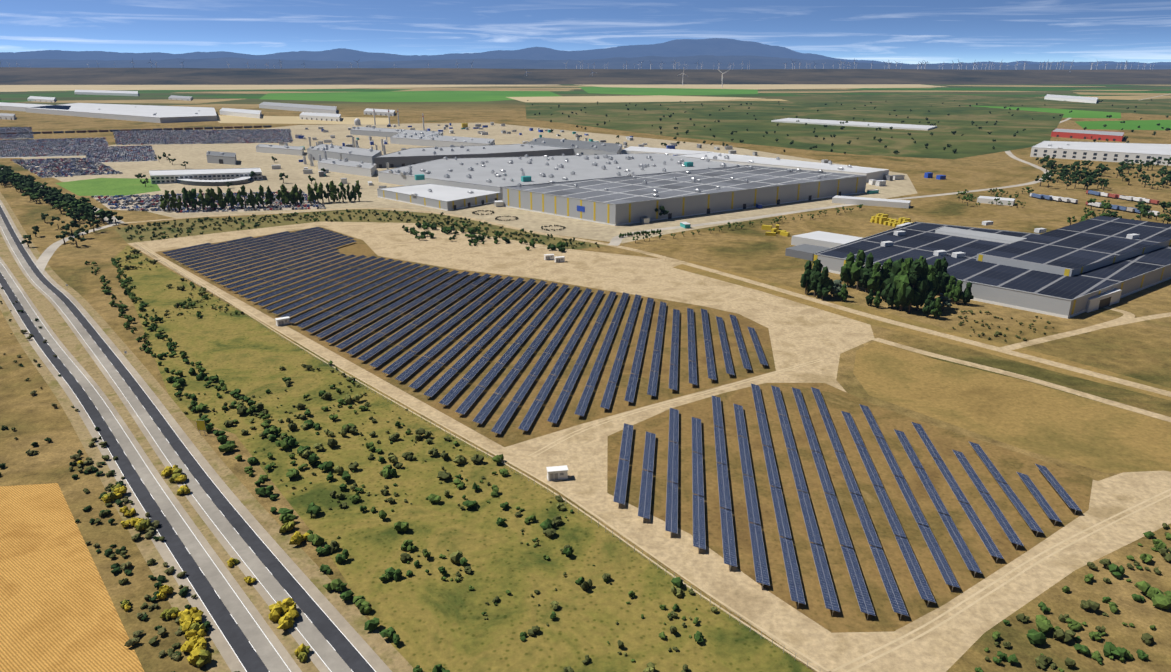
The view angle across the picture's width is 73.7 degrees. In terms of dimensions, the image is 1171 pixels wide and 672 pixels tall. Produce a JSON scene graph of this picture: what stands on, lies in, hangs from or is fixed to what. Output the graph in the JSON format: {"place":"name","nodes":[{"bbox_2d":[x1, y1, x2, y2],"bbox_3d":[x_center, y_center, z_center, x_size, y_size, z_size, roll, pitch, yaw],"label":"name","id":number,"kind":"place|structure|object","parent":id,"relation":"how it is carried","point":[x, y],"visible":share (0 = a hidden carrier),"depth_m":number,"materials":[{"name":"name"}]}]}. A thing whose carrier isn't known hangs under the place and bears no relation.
{"place":"outdoors","nodes":[
{"label":"outdoors","id":0,"kind":"place"},
{"bbox_2d":[0,127,33,138],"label":"stock yard cars","id":1,"kind":"object","parent":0,"point":[5,130],"visible":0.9,"depth_m":1538.35,"materials":[{"name":"paint"}]},
{"bbox_2d":[2,168,124,223],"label":"access road","id":2,"kind":"structure","parent":0,"point":[106,219],"depth_m":651.00,"materials":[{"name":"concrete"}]},
{"bbox_2d":[0,483,143,671],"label":"crop field","id":3,"kind":"structure","parent":0,"point":[58,612],"depth_m":187.39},
{"bbox_2d":[35,223,121,272],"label":"slip road","id":4,"kind":"structure","parent":0,"point":[44,258],"depth_m":543.91,"materials":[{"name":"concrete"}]},
{"bbox_2d":[0,232,319,671],"bbox_3d":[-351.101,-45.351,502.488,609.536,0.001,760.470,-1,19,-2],"label":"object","id":5,"kind":"structure","parent":0,"point":[58,325],"depth_m":277.57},
{"bbox_2d":[77,460,309,667],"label":"yellow bushes","id":6,"kind":"object","parent":5,"relation":"on","point":[194,644],"visible":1,"depth_m":180.09,"materials":[{"name":"yellow plant"}]},
{"bbox_2d":[0,200,391,671],"bbox_3d":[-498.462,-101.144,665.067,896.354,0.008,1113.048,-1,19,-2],"label":"highway road","id":7,"kind":"structure","parent":0,"point":[243,636],"depth_m":223.72,"materials":[{"name":"grey asphalt"}]},
{"bbox_2d":[93,193,326,212],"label":"staff carpark asphalt","id":8,"kind":"structure","parent":0,"point":[212,211],"depth_m":711.73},
{"bbox_2d":[91,191,325,212],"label":"staff carpark cars","id":9,"kind":"object","parent":8,"relation":"on","point":[116,203],"visible":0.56,"depth_m":723.35,"materials":[{"name":"paint"}]},
{"bbox_2d":[0,85,545,91],"bbox_3d":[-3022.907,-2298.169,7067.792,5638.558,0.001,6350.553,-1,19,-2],"label":"field","id":10,"kind":"structure","parent":0,"point":[10,88],"depth_m":5118.23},
{"bbox_2d":[217,115,388,124],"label":"field","id":11,"kind":"structure","parent":0,"point":[284,119],"depth_m":1892.17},
{"bbox_2d":[115,209,606,249],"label":"grass strip","id":12,"kind":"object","parent":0,"point":[195,231],"depth_m":634.39,"materials":[{"name":"green plant"}]},
{"bbox_2d":[260,91,559,101],"bbox_3d":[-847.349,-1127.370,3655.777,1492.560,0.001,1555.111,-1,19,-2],"label":"field","id":13,"kind":"structure","parent":0,"point":[431,96],"depth_m":3495.75,"materials":[{"name":"green plant"}]},
{"bbox_2d":[114,245,812,671],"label":"scrub field","id":14,"kind":"structure","parent":0,"point":[432,617],"depth_m":210.89,"materials":[{"name":"green plant"}]},
{"bbox_2d":[136,246,818,669],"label":"bushes","id":15,"kind":"object","parent":14,"relation":"on","point":[512,470],"visible":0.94,"depth_m":240.62,"materials":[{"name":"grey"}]},
{"bbox_2d":[22,123,916,242],"bbox_3d":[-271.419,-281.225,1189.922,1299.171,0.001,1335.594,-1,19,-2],"label":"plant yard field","id":16,"kind":"structure","parent":0,"point":[194,156],"depth_m":907.02,"materials":[{"name":"beige concrete"}]},
{"bbox_2d":[11,159,118,177],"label":"stock yard asphalt","id":17,"kind":"structure","parent":16,"relation":"on","point":[66,169],"depth_m":959.61,"materials":[{"name":"grey asphalt"}]},
{"bbox_2d":[11,157,122,177],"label":"stock yard cars","id":18,"kind":"object","parent":17,"relation":"on","point":[74,165],"visible":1,"depth_m":995.97,"materials":[{"name":"paint"}]},
{"bbox_2d":[56,178,160,195],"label":"lawn plant","id":19,"kind":"object","parent":16,"relation":"on","point":[109,186],"depth_m":838.01,"materials":[{"name":"green plant"}]},
{"bbox_2d":[93,146,157,162],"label":"dark yard asphalt","id":20,"kind":"structure","parent":16,"relation":"on","point":[127,161],"depth_m":1073.89,"materials":[{"name":"grey asphalt"}]},
{"bbox_2d":[84,145,156,161],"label":"stock yard cars","id":21,"kind":"object","parent":20,"relation":"on","point":[146,151],"visible":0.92,"depth_m":1139.20,"materials":[{"name":"paint"}]},
{"bbox_2d":[113,130,292,144],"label":"asphalt stock yard","id":22,"kind":"structure","parent":16,"relation":"on","point":[205,139],"depth_m":1370.69,"materials":[{"name":"grey asphalt"}]},
{"bbox_2d":[112,129,292,144],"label":"stock yard cars","id":23,"kind":"object","parent":22,"relation":"on","point":[188,136],"visible":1,"depth_m":1435.66,"materials":[{"name":"paint"}]},
{"bbox_2d":[149,168,262,185],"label":"office block","id":24,"kind":"structure","parent":16,"relation":"on","point":[213,177],"depth_m":869.72,"materials":[{"name":"white concrete"}]},
{"bbox_2d":[0,125,912,235],"bbox_3d":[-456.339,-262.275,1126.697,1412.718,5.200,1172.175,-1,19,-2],"label":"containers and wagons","id":25,"kind":"object","parent":16,"relation":"on","point":[882,218],"visible":0.77,"depth_m":651.16,"materials":[{"name":"paint"}]},
{"bbox_2d":[271,122,904,228],"bbox_3d":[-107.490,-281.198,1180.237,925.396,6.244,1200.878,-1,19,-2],"label":"yard sheds","id":26,"kind":"object","parent":16,"relation":"on","point":[500,203],"visible":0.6,"depth_m":1220.02,"materials":[{"name":"grey metal"}]},
{"bbox_2d":[502,164,866,225],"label":"factory hall","id":27,"kind":"structure","parent":16,"relation":"on","point":[621,200],"depth_m":708.40,"materials":[{"name":"grey metal"}]},
{"bbox_2d":[0,84,1170,671],"bbox_3d":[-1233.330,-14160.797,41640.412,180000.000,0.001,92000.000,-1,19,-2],"label":"ground","id":28,"kind":"structure","parent":0,"point":[1138,350],"depth_m":414.43,"materials":[{"name":"brown soil"}]},
{"bbox_2d":[0,138,105,157],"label":"stock yard asphalt","id":29,"kind":"structure","parent":28,"relation":"on","point":[45,152],"depth_m":1135.35,"materials":[{"name":"grey asphalt"}]},
{"bbox_2d":[0,137,110,156],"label":"yard cars","id":30,"kind":"object","parent":29,"relation":"on","point":[53,147],"visible":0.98,"depth_m":1250.57,"materials":[{"name":"paint"}]},
{"bbox_2d":[0,95,394,120],"bbox_3d":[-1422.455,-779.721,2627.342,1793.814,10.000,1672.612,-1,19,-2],"label":"distant warehouses","id":31,"kind":"structure","parent":28,"relation":"on","point":[311,116],"depth_m":2073.86,"materials":[{"name":"white metal"}]},
{"bbox_2d":[196,420,205,435],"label":"roadside board","id":32,"kind":"object","parent":28,"relation":"on","point":[201,425],"visible":1,"depth_m":268.83,"materials":[{"name":"yellow"}]},
{"bbox_2d":[0,192,412,671],"bbox_3d":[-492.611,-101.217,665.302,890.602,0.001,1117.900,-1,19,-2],"label":"road shoulder","id":33,"kind":"object","parent":28,"relation":"on","point":[392,658],"depth_m":233.20},
{"bbox_2d":[0,58,1154,86],"bbox_3d":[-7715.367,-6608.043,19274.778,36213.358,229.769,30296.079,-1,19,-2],"label":"wind turbines","id":34,"kind":"object","parent":28,"relation":"on","point":[918,64],"visible":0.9,"depth_m":10121.31,"materials":[{"name":"white metal"}]},
{"bbox_2d":[0,90,1170,210],"bbox_3d":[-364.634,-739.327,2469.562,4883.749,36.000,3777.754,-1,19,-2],"label":"factory buildings","id":35,"kind":"structure","parent":28,"relation":"on","point":[445,173],"depth_m":1029.21,"materials":[{"name":"grey metal"}]},
{"bbox_2d":[0,209,1170,671],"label":"scrub bushes","id":36,"kind":"object","parent":28,"relation":"on","point":[1158,597],"visible":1,"depth_m":232.22,"materials":[{"name":"green plant"}]},
{"bbox_2d":[0,99,1170,246],"bbox_3d":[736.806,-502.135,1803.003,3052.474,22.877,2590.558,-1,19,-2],"label":"tree belts","id":37,"kind":"object","parent":28,"relation":"on","point":[34,190],"visible":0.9,"depth_m":724.34,"materials":[{"name":"green plant"}]},
{"bbox_2d":[162,227,1081,619],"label":"solar panels","id":38,"kind":"object","parent":28,"relation":"on","point":[824,577],"visible":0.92,"depth_m":304.28,"materials":[{"name":"blue glass"}]},
{"bbox_2d":[127,222,1170,671],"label":"dirt road","id":39,"kind":"structure","parent":28,"relation":"on","point":[799,334],"depth_m":254.77,"materials":[{"name":"beige soil"}]},
{"bbox_2d":[275,254,568,480],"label":"inverter cabins","id":40,"kind":"object","parent":39,"relation":"on","point":[555,473],"visible":1,"depth_m":241.51,"materials":[{"name":"white metal"}]},
{"bbox_2d":[155,227,775,446],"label":"ground","id":41,"kind":"structure","parent":39,"relation":"on","point":[513,434],"depth_m":360.23,"materials":[{"name":"brown soil"}]},
{"bbox_2d":[135,224,1170,671],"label":"track wheel ruts","id":42,"kind":"structure","parent":39,"relation":"on","point":[689,580],"depth_m":211.32,"materials":[{"name":"beige soil"}]},
{"bbox_2d":[607,383,1092,632],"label":"ground","id":43,"kind":"structure","parent":39,"relation":"on","point":[850,616],"depth_m":232.10,"materials":[{"name":"brown soil"}]},
{"bbox_2d":[800,250,973,318],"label":"tree cluster","id":44,"kind":"object","parent":28,"relation":"on","point":[909,282],"visible":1,"depth_m":418.62,"materials":[{"name":"green plant"}]},
{"bbox_2d":[785,216,1170,318],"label":"factory hall","id":45,"kind":"structure","parent":28,"relation":"on","point":[1087,266],"depth_m":480.23,"materials":[{"name":"grey"}]},
{"bbox_2d":[1030,190,1159,215],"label":"truck trailers","id":46,"kind":"object","parent":28,"relation":"on","point":[1097,204],"visible":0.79,"depth_m":738.58,"materials":[{"name":"paint"}]},
{"bbox_2d":[0,67,1170,84],"bbox_3d":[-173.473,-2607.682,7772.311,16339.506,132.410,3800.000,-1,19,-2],"label":"windfarm plateau","id":47,"kind":"structure","parent":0,"point":[232,76],"depth_m":6913.36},
{"bbox_2d":[0,55,1170,69],"bbox_3d":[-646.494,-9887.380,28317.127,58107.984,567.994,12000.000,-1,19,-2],"label":"foothills range","id":48,"kind":"structure","parent":0,"point":[759,62],"depth_m":26508.77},
{"bbox_2d":[0,38,1170,65],"bbox_3d":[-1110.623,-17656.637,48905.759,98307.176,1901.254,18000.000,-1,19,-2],"label":"mountain range","id":49,"kind":"structure","parent":0,"point":[709,46],"depth_m":47133.16,"materials":[{"name":"blue stone"}]},
{"bbox_2d":[0,0,1170,63],"label":"sky","id":50,"kind":"structure","parent":0,"point":[905,31],"materials":[{"name":"blue"}]},
{"bbox_2d":[507,95,760,102],"bbox_3d":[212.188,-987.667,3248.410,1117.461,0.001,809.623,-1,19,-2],"label":"field","id":51,"kind":"structure","parent":0,"point":[597,99],"depth_m":3263.60,"materials":[{"name":"beige soil"}]},
{"bbox_2d":[118,208,1170,400],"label":"dirt road","id":52,"kind":"structure","parent":0,"point":[1078,370],"depth_m":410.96,"materials":[{"name":"beige soil"}]},
{"bbox_2d":[579,86,757,95],"bbox_3d":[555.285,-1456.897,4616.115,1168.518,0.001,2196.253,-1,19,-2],"label":"field","id":53,"kind":"structure","parent":0,"point":[649,91],"depth_m":4243.44,"materials":[{"name":"green plant"}]},
{"bbox_2d":[584,84,943,88],"bbox_3d":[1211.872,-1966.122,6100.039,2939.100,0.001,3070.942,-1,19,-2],"label":"field","id":54,"kind":"structure","parent":0,"point":[762,86],"depth_m":5396.47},
{"bbox_2d":[525,101,1063,158],"bbox_3d":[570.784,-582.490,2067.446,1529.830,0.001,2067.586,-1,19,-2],"label":"field","id":55,"kind":"structure","parent":0,"point":[1039,127],"depth_m":1789.35,"materials":[{"name":"green plant"}]},
{"bbox_2d":[608,94,1167,245],"bbox_3d":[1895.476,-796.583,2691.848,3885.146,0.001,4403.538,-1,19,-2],"label":"road","id":56,"kind":"structure","parent":0,"point":[615,240],"depth_m":706.66,"materials":[{"name":"compacted dirt"},{"name":"gravel"}]},
{"bbox_2d":[793,94,1170,115],"bbox_3d":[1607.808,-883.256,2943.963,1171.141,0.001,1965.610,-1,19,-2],"label":"field","id":57,"kind":"structure","parent":0,"point":[1144,107],"depth_m":2882.53,"materials":[{"name":"green plant"}]},
{"bbox_2d":[853,341,1170,472],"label":"grass field","id":58,"kind":"structure","parent":0,"point":[1060,425],"depth_m":288.05,"materials":[{"name":"brown plant"}]},
{"bbox_2d":[873,338,1170,421],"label":"dirt road","id":59,"kind":"structure","parent":0,"point":[1103,400],"depth_m":317.55,"materials":[{"name":"beige soil"}]},
{"bbox_2d":[965,105,1120,117],"bbox_3d":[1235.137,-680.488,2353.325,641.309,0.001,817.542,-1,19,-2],"label":"field","id":60,"kind":"structure","parent":0,"point":[1082,114],"depth_m":2234.67,"materials":[{"name":"green plant"}]},
{"bbox_2d":[999,306,1134,350],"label":"yard road","id":61,"kind":"structure","parent":0,"point":[1127,315],"depth_m":372.38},
{"bbox_2d":[1074,120,1170,129],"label":"field","id":62,"kind":"structure","parent":0,"point":[1135,124],"depth_m":1758.77,"materials":[{"name":"green plant"}]},
{"bbox_2d":[1093,312,1170,327],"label":"road","id":63,"kind":"structure","parent":0,"point":[1127,321],"depth_m":393.04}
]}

